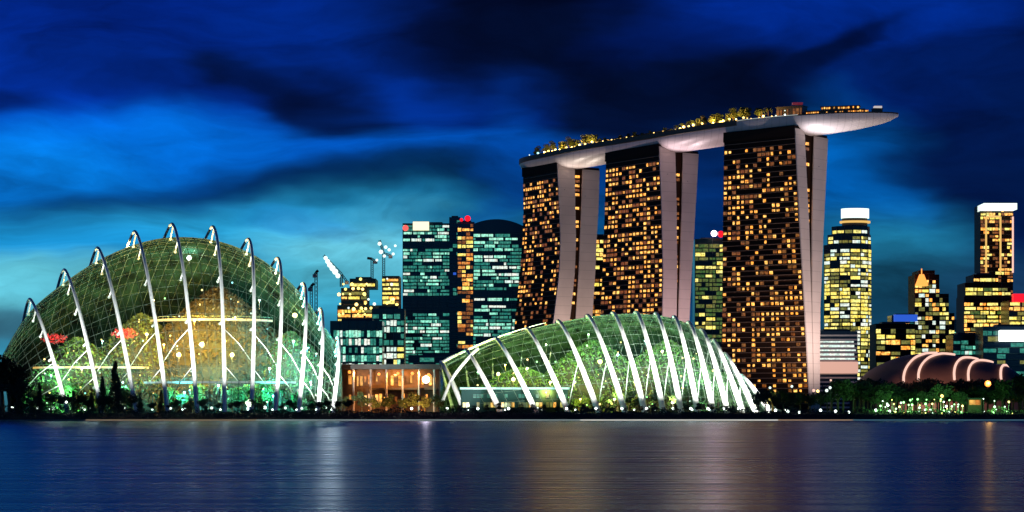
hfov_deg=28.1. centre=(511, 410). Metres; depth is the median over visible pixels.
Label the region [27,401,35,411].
tree
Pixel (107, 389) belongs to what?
tree
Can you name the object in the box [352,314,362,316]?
window
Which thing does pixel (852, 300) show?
window
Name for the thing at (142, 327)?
planted mound
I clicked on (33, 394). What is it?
tree
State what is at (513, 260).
window
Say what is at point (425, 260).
window
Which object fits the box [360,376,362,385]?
window
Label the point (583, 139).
tree
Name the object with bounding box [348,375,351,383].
window
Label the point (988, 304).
window
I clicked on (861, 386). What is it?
tree
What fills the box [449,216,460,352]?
office tower
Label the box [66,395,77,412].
tree
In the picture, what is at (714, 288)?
window
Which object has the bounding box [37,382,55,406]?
tree
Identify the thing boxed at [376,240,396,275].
tower crane
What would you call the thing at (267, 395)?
tree
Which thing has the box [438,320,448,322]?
window
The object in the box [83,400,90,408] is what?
tree
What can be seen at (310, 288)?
tower crane
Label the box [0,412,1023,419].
ground
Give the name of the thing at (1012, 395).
tree
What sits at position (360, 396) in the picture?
tree
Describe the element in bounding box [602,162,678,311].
window
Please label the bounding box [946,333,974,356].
office block
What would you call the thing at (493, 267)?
window
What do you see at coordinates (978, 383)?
tree
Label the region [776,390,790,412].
tree
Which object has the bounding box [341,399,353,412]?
tree
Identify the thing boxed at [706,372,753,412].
planted mound
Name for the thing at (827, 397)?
tree
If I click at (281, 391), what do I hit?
tree
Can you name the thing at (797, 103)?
roof sign
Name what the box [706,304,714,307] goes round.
window
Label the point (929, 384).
tree
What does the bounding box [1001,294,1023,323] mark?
office block
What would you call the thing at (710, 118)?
tree
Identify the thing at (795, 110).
deck pavilion
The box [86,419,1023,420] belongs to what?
quay edge light
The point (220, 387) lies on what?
tree
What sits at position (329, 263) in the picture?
tower crane
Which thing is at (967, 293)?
window
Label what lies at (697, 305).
window
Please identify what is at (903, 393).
tree
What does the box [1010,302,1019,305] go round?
window
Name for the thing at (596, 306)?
office tower
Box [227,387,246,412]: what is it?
tree
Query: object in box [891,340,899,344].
window
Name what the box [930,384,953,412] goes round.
tree
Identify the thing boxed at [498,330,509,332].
window
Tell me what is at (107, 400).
tree
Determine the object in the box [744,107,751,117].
tree
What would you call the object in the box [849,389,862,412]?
tree
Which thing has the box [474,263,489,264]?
window
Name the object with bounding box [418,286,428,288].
window
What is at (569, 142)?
tree
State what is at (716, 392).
tree
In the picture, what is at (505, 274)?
window
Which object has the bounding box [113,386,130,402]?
tree
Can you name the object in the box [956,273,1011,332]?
office tower
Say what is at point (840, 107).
restaurant
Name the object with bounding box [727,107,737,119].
tree
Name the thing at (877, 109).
lookout kiosk
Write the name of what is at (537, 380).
planted mound
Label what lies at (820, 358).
window
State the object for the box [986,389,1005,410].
tree
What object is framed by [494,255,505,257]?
window
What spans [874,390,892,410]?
tree
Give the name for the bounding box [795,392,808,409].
tree
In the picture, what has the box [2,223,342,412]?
glass conservatory
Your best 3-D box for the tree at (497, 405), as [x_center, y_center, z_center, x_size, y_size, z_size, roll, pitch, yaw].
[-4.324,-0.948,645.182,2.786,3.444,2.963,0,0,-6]
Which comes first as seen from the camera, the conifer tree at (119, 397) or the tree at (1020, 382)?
the conifer tree at (119, 397)
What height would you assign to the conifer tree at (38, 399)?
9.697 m
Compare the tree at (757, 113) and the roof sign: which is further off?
the tree at (757, 113)
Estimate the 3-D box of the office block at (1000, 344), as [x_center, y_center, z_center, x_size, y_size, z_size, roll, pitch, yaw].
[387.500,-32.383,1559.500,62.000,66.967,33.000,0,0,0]
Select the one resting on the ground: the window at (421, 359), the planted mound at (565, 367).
the planted mound at (565, 367)
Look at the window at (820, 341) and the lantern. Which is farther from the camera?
the window at (820, 341)
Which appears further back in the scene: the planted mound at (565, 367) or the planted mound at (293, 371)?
the planted mound at (565, 367)
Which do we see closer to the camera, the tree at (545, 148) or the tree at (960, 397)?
the tree at (960, 397)
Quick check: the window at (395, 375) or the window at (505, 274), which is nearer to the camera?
the window at (395, 375)
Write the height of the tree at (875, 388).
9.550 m
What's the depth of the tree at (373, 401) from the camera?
667.72 m
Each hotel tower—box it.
[513,162,599,332]
[600,144,698,322]
[721,125,827,411]
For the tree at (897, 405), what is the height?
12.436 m
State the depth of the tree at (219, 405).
630.99 m
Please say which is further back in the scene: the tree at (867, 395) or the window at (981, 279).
the window at (981, 279)
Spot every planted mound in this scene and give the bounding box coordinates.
[18,336,109,412]
[98,313,174,412]
[258,330,339,412]
[480,366,552,386]
[545,340,635,412]
[625,339,716,412]
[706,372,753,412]
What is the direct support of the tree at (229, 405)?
on the ground
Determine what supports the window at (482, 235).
in the office tower at (497, 248)
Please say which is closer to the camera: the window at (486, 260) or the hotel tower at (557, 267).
the hotel tower at (557, 267)
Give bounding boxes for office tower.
[403,222,448,363]
[408,353,456,363]
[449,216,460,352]
[457,216,474,352]
[473,219,522,344]
[592,299,600,315]
[594,234,603,298]
[692,230,722,349]
[823,208,871,380]
[908,269,953,353]
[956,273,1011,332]
[974,203,1016,295]
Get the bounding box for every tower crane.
[308,283,314,307]
[313,270,318,315]
[323,255,348,286]
[367,257,376,278]
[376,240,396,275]
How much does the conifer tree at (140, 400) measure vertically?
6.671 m
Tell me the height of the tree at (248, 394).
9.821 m
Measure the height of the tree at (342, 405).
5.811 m
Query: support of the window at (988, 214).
in the office tower at (993, 238)
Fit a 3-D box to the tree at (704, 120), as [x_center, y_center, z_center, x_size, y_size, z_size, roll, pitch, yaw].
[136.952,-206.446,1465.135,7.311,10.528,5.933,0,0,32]
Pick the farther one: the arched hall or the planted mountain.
the arched hall
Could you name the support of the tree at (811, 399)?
on the ground
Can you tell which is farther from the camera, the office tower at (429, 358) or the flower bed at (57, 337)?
the office tower at (429, 358)
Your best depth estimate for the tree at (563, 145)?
1598.09 m
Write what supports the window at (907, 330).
in the office block at (890, 341)
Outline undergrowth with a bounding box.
[0,404,1023,418]
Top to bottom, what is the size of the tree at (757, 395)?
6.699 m
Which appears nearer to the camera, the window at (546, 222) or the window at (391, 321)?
the window at (391, 321)
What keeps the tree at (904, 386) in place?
on the ground
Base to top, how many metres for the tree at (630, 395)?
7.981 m
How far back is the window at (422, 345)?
2049.70 m
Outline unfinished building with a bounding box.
[337,276,400,320]
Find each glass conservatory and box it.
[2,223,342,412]
[439,310,780,412]
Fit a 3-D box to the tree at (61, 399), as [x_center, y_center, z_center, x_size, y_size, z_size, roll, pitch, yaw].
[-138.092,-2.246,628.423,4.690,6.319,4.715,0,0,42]
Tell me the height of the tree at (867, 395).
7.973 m
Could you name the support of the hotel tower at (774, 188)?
on the ground
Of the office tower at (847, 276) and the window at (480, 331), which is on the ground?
the office tower at (847, 276)
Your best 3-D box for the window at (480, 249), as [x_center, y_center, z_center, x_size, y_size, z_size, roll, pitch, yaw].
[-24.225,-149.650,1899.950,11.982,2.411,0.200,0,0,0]
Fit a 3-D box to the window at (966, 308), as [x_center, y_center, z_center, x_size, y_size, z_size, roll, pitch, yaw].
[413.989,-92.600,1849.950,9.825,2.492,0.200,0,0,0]
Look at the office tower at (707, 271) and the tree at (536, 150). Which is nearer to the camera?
the tree at (536, 150)
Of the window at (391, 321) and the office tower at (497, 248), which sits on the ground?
the office tower at (497, 248)
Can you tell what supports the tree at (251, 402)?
on the ground
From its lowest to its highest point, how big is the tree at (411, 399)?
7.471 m
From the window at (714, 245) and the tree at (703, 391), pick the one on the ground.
the tree at (703, 391)
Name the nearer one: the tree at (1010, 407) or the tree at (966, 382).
the tree at (1010, 407)
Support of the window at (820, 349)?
in the car park
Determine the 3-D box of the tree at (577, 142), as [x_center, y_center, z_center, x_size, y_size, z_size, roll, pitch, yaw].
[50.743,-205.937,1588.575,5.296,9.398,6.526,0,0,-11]
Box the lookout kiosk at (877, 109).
[871,108,882,111]
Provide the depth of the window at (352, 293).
1699.67 m
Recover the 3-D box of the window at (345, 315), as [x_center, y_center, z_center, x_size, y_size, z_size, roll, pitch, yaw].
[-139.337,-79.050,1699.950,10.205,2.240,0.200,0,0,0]
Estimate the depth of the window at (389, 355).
1559.71 m
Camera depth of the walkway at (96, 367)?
669.46 m
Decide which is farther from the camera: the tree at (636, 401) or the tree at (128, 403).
the tree at (636, 401)
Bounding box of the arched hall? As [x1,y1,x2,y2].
[850,352,1022,411]
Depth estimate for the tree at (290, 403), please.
630.95 m
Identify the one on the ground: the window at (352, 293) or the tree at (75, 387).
the tree at (75, 387)
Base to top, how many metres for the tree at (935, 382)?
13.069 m
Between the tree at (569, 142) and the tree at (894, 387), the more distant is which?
the tree at (569, 142)
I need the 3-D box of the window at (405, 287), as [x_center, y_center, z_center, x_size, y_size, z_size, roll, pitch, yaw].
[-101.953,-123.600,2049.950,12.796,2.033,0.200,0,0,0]
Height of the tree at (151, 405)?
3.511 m
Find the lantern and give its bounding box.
[985,381,990,386]
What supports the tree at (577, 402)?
on the ground
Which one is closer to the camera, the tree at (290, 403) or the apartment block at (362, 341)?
the tree at (290, 403)
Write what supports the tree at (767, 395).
on the ground
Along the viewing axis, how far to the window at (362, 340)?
1499.96 m
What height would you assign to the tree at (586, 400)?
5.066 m
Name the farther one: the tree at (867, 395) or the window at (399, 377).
the window at (399, 377)
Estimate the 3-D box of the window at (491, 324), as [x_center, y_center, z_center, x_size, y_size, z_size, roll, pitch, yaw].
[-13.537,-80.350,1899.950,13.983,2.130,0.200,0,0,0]
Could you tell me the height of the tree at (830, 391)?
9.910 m
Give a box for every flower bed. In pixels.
[41,334,66,343]
[111,328,137,337]
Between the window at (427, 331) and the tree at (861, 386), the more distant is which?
the window at (427, 331)
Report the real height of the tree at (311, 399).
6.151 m
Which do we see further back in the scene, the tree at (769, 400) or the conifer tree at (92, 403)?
the tree at (769, 400)
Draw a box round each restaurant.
[805,108,865,113]
[820,105,860,109]
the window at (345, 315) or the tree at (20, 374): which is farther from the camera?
the window at (345, 315)
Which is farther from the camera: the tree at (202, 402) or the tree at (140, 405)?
the tree at (202, 402)
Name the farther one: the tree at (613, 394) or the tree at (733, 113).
the tree at (733, 113)
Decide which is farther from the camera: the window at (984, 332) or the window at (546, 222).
the window at (546, 222)
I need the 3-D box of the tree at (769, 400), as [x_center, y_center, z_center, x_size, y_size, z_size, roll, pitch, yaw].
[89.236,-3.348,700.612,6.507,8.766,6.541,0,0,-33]
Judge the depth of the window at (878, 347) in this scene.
1699.67 m
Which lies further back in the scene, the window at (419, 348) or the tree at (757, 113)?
the window at (419, 348)
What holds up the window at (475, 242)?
in the office tower at (497, 248)
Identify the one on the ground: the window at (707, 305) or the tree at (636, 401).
the tree at (636, 401)
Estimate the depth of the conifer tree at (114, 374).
632.13 m
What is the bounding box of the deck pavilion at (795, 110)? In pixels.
[775,105,806,115]
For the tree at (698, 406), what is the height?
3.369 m
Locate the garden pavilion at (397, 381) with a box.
[337,364,442,412]
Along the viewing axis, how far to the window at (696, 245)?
1999.77 m
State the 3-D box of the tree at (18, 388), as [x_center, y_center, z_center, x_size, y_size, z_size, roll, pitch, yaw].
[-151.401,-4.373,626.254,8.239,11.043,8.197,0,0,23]
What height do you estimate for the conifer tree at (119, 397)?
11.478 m
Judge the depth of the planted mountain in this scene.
676.10 m
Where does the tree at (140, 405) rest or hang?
on the ground
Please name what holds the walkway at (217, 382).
attached to the glass conservatory at (96, 302)
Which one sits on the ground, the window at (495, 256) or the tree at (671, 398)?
the tree at (671, 398)
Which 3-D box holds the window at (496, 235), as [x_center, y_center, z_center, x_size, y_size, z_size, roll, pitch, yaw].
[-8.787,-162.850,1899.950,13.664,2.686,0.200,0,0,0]
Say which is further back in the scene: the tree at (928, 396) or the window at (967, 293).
the window at (967, 293)
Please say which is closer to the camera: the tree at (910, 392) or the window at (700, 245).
the tree at (910, 392)
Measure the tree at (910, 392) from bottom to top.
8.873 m
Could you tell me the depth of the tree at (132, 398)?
632.50 m
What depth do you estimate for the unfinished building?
1699.85 m
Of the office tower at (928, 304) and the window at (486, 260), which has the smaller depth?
the office tower at (928, 304)
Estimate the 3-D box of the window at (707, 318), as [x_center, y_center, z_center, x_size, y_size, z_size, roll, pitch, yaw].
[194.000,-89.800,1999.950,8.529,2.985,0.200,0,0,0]
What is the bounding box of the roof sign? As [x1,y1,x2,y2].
[792,102,802,104]
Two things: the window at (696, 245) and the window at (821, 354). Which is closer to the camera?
the window at (821, 354)
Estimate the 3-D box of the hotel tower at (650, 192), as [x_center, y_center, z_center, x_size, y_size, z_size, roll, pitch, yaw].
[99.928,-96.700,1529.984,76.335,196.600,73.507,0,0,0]
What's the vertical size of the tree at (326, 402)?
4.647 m
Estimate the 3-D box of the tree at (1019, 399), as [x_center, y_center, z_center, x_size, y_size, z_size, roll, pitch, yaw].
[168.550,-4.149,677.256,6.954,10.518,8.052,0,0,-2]
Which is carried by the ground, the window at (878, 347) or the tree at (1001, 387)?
the tree at (1001, 387)
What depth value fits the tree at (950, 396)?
678.96 m
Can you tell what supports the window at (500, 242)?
in the office tower at (497, 248)
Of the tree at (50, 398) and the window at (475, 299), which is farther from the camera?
the window at (475, 299)
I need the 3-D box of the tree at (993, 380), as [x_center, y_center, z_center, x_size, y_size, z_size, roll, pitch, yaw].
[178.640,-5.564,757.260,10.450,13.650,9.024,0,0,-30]
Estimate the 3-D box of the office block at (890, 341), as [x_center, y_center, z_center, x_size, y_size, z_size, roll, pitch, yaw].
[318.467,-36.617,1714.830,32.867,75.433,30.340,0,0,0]
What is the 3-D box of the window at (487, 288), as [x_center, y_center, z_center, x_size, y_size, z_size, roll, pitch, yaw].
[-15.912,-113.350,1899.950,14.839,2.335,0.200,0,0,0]
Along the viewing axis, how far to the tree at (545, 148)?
1626.21 m
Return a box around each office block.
[870,322,915,369]
[887,314,918,347]
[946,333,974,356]
[975,324,1023,373]
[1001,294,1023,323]
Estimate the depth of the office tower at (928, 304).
1800.00 m
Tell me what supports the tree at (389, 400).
on the ground
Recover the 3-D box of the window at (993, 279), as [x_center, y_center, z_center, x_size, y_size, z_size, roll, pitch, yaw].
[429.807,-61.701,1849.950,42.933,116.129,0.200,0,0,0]
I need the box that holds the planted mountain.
[154,286,277,412]
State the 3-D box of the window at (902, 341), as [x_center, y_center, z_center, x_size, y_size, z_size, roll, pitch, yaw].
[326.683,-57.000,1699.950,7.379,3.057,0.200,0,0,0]
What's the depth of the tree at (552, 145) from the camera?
1612.56 m
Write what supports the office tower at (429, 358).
on the ground
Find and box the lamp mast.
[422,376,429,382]
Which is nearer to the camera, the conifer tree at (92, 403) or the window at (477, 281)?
the conifer tree at (92, 403)
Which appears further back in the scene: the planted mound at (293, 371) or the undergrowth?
the planted mound at (293, 371)
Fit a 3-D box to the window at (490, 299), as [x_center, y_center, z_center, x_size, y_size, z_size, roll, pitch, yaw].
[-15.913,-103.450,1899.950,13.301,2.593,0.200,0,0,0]
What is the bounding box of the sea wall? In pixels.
[0,420,85,420]
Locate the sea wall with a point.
(42, 420)
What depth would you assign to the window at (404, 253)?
2049.70 m
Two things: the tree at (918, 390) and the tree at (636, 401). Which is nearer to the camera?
the tree at (918, 390)
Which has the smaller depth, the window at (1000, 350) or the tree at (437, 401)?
the tree at (437, 401)
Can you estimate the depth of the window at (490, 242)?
1899.83 m
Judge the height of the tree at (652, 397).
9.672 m
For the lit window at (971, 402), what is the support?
in the garden kiosk at (974, 404)
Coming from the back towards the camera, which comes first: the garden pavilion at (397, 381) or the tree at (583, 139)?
the tree at (583, 139)
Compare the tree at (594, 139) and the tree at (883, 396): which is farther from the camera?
the tree at (594, 139)
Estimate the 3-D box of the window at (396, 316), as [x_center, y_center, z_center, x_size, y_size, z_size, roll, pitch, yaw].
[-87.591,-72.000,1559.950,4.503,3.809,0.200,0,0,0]
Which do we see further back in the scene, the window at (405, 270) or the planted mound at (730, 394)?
the window at (405, 270)
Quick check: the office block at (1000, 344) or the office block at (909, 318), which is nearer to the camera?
the office block at (1000, 344)
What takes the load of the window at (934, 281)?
in the office tower at (928, 304)
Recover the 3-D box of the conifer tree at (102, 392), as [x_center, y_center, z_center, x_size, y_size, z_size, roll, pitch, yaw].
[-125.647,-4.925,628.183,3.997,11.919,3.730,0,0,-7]
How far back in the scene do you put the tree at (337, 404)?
630.21 m
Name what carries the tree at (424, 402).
on the ground
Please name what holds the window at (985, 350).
in the office block at (1000, 344)
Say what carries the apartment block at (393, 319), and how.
on the ground
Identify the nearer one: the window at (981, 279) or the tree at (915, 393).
the tree at (915, 393)
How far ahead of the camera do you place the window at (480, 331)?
1899.83 m
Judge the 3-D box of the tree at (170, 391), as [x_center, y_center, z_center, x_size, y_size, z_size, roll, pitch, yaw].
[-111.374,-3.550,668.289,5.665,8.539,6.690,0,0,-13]
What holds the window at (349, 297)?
in the unfinished building
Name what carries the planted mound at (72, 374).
on the ground
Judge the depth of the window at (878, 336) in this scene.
1699.67 m
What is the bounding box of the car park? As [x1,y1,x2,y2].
[820,329,857,411]
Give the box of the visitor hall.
[459,387,570,412]
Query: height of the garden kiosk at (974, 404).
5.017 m
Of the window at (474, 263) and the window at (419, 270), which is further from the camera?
the window at (419, 270)
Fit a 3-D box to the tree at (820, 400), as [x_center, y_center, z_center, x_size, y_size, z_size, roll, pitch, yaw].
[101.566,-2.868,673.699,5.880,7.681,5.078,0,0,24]
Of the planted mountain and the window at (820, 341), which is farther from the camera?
the window at (820, 341)
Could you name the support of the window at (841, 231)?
in the office tower at (847, 276)
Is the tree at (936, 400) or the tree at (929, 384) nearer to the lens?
the tree at (936, 400)
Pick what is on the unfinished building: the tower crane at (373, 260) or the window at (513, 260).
the tower crane at (373, 260)
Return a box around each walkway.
[33,364,148,368]
[144,379,295,383]
[150,316,272,321]
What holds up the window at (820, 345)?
in the car park
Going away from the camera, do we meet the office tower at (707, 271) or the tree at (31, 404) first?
the tree at (31, 404)
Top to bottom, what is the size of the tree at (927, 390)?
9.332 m
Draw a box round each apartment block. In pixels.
[330,319,383,409]
[372,307,405,363]
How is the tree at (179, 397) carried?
on the ground
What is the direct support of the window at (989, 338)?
in the office block at (1000, 344)
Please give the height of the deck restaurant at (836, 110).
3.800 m
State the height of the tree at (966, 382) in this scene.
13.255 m
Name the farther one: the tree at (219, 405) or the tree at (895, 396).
the tree at (895, 396)
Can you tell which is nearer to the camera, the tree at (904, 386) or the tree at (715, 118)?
the tree at (904, 386)
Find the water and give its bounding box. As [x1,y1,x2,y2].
[0,421,1023,511]
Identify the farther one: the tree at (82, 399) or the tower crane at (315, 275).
the tower crane at (315, 275)
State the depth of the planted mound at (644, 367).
763.12 m
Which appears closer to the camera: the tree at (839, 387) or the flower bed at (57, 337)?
the tree at (839, 387)
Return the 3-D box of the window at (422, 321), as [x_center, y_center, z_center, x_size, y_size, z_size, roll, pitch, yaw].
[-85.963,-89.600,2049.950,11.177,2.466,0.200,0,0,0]
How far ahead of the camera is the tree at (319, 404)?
626.64 m
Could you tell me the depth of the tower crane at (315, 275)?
1649.07 m
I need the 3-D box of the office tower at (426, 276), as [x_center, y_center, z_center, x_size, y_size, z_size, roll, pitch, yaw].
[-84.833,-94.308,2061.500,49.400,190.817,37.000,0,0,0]
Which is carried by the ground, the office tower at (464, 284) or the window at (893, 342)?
the office tower at (464, 284)
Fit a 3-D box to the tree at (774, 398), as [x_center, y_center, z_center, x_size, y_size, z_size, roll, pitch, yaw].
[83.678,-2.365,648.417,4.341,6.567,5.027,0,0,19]
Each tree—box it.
[0,355,22,412]
[0,362,25,412]
[0,379,31,413]
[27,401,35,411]
[28,391,45,403]
[36,382,43,413]
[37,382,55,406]
[45,391,59,412]
[56,394,68,406]
[65,381,84,409]
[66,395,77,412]
[72,390,76,412]
[74,394,87,412]
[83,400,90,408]
[88,388,95,410]
[93,386,109,402]
[96,376,107,411]
[100,395,114,413]
[107,361,122,412]
[113,377,124,411]
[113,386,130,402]
[123,393,132,411]
[127,393,138,411]
[136,403,143,408]
[137,393,142,409]
[145,391,159,411]
[147,402,155,407]
[158,389,164,411]
[162,387,178,411]
[170,400,181,412]
[175,393,188,409]
[189,384,206,409]
[196,398,207,411]
[212,385,229,412]
[215,403,222,408]
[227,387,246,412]
[227,402,233,411]
[233,400,241,409]
[240,384,263,402]
[245,399,255,409]
[255,384,273,410]
[273,388,288,409]
[285,400,296,411]
[290,393,302,411]
[306,393,316,410]
[306,403,314,412]
[315,401,323,411]
[323,399,331,413]
[333,401,341,408]
[338,396,348,410]
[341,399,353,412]
[351,391,369,411]
[366,397,380,411]
[380,394,395,409]
[397,399,406,412]
[403,391,421,411]
[417,396,431,410]
[430,394,443,411]
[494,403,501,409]
[533,146,542,154]
[543,144,551,151]
[548,141,556,149]
[561,141,567,148]
[564,136,573,146]
[573,398,581,410]
[574,139,580,145]
[581,135,586,144]
[581,397,590,407]
[585,134,592,143]
[591,134,597,142]
[595,394,604,405]
[611,391,622,411]
[622,390,635,411]
[632,396,639,410]
[650,385,668,410]
[668,394,675,405]
[681,387,697,410]
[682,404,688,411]
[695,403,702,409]
[696,118,701,125]
[698,115,707,124]
[699,388,716,411]
[708,114,714,123]
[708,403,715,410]
[712,113,720,122]
[713,390,720,407]
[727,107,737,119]
[737,107,746,119]
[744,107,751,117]
[750,392,765,411]
[754,108,761,116]
[756,388,773,410]
[767,389,778,410]
[770,393,782,411]
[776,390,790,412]
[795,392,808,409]
[804,395,817,412]
[812,391,829,411]
[821,394,832,411]
[822,385,839,410]
[827,378,850,412]
[831,379,856,410]
[848,383,864,412]
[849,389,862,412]
[852,380,870,412]
[861,389,876,412]
[864,378,887,410]
[868,384,889,408]
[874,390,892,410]
[877,382,900,409]
[890,381,905,411]
[891,394,903,410]
[895,388,909,410]
[896,383,909,412]
[898,387,916,412]
[908,386,924,410]
[908,390,923,410]
[912,378,938,411]
[916,391,934,410]
[922,387,938,412]
[925,378,944,406]
[929,386,946,412]
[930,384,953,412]
[944,387,956,409]
[946,380,966,410]
[951,391,967,410]
[956,378,973,406]
[957,388,973,411]
[967,378,993,404]
[973,387,990,411]
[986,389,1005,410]
[988,378,1000,404]
[990,379,1014,412]
[1000,380,1013,412]
[1001,392,1017,409]
[1004,387,1020,410]
[1011,373,1023,409]
[1012,386,1022,411]
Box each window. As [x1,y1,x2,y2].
[335,331,381,360]
[338,314,349,316]
[348,296,359,298]
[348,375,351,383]
[351,292,362,294]
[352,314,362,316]
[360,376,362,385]
[383,301,394,303]
[387,353,392,358]
[390,320,396,325]
[394,314,399,318]
[394,374,397,382]
[398,376,400,385]
[403,225,448,362]
[404,269,413,271]
[404,286,416,288]
[416,347,427,349]
[418,269,430,271]
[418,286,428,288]
[419,252,430,254]
[420,358,433,361]
[421,320,431,322]
[421,344,431,346]
[424,259,433,261]
[426,330,437,332]
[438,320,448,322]
[473,238,520,344]
[474,241,484,243]
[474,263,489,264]
[474,298,484,300]
[476,280,492,282]
[479,248,491,250]
[479,330,489,332]
[481,234,492,236]
[485,259,496,261]
[487,288,502,289]
[489,298,501,300]
[489,306,505,307]
[490,323,504,325]
[492,266,506,268]
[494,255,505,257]
[495,234,509,236]
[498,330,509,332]
[499,241,510,243]
[504,273,518,275]
[510,259,520,261]
[515,181,578,327]
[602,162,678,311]
[695,244,722,337]
[695,253,704,255]
[695,270,704,272]
[696,304,703,307]
[699,244,707,247]
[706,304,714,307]
[706,317,714,320]
[710,244,718,247]
[710,287,718,290]
[722,148,806,391]
[820,341,853,342]
[820,345,853,346]
[820,349,855,350]
[820,353,853,355]
[820,358,854,359]
[824,230,870,371]
[851,299,859,302]
[877,335,884,338]
[877,346,884,349]
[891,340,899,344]
[901,340,909,343]
[901,346,909,349]
[906,329,914,332]
[915,280,953,351]
[964,278,1009,326]
[965,307,975,309]
[966,292,975,294]
[969,400,980,404]
[980,211,1012,295]
[980,278,991,281]
[983,331,991,334]
[984,349,995,351]
[987,303,997,305]
[988,337,998,340]
[997,354,1004,358]
[998,348,1008,352]
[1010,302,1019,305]
[1011,343,1023,346]
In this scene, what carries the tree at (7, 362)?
on the ground
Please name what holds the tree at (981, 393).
on the ground
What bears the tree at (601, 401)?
on the ground
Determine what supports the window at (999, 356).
in the office block at (1000, 344)
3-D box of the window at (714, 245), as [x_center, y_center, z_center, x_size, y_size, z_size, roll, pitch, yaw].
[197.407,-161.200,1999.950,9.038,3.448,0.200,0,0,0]
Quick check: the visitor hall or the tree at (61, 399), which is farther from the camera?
the visitor hall
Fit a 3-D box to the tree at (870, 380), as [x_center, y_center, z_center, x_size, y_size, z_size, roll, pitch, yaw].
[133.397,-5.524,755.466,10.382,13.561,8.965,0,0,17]
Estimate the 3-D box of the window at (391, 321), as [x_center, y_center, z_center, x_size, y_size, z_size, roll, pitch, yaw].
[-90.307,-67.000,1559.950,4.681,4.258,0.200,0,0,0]
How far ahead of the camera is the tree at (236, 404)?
624.19 m
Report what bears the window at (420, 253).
in the office tower at (426, 276)
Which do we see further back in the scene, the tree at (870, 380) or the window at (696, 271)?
the window at (696, 271)
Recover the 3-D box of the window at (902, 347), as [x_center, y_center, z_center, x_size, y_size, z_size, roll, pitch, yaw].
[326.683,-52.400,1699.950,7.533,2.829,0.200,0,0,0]
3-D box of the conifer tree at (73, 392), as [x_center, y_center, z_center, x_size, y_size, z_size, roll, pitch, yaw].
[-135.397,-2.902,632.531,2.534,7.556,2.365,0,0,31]
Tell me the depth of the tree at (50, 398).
629.75 m
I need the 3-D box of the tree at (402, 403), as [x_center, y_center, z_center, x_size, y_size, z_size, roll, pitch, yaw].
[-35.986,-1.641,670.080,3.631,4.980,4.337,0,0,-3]
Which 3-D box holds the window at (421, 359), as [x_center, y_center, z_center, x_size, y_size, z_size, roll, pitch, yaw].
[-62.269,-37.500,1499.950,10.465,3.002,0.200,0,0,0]
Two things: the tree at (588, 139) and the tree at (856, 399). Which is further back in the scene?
the tree at (588, 139)
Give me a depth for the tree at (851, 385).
649.31 m
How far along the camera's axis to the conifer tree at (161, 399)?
632.81 m
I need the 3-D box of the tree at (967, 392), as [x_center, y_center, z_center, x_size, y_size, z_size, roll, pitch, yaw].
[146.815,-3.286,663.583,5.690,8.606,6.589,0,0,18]
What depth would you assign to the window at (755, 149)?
1417.88 m
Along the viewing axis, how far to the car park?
1499.85 m
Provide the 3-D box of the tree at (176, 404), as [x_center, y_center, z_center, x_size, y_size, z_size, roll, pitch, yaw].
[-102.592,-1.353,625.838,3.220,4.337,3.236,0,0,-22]
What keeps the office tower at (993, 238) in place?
on the ground
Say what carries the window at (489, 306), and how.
in the office tower at (497, 248)
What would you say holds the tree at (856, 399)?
on the ground
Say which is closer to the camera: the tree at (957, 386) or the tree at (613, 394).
the tree at (957, 386)
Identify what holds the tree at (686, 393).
on the ground
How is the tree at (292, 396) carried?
on the ground
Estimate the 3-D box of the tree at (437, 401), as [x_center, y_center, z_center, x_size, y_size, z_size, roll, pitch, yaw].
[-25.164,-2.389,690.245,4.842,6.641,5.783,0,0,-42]
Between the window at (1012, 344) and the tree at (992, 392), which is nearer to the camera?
the tree at (992, 392)
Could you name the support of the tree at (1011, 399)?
on the ground
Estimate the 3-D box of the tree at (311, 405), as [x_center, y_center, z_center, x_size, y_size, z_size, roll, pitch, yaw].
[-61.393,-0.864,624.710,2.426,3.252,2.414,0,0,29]
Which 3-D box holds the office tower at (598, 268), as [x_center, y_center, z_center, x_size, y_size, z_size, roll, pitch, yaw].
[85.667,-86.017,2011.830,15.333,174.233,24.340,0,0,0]
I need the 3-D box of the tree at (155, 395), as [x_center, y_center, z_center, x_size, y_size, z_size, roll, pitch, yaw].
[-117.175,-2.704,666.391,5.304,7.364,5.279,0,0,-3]
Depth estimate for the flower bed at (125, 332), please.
668.77 m
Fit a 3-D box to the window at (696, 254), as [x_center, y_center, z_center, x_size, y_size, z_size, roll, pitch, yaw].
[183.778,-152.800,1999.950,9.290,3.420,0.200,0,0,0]
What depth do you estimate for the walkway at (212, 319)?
669.17 m
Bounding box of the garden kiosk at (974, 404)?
[966,398,982,412]

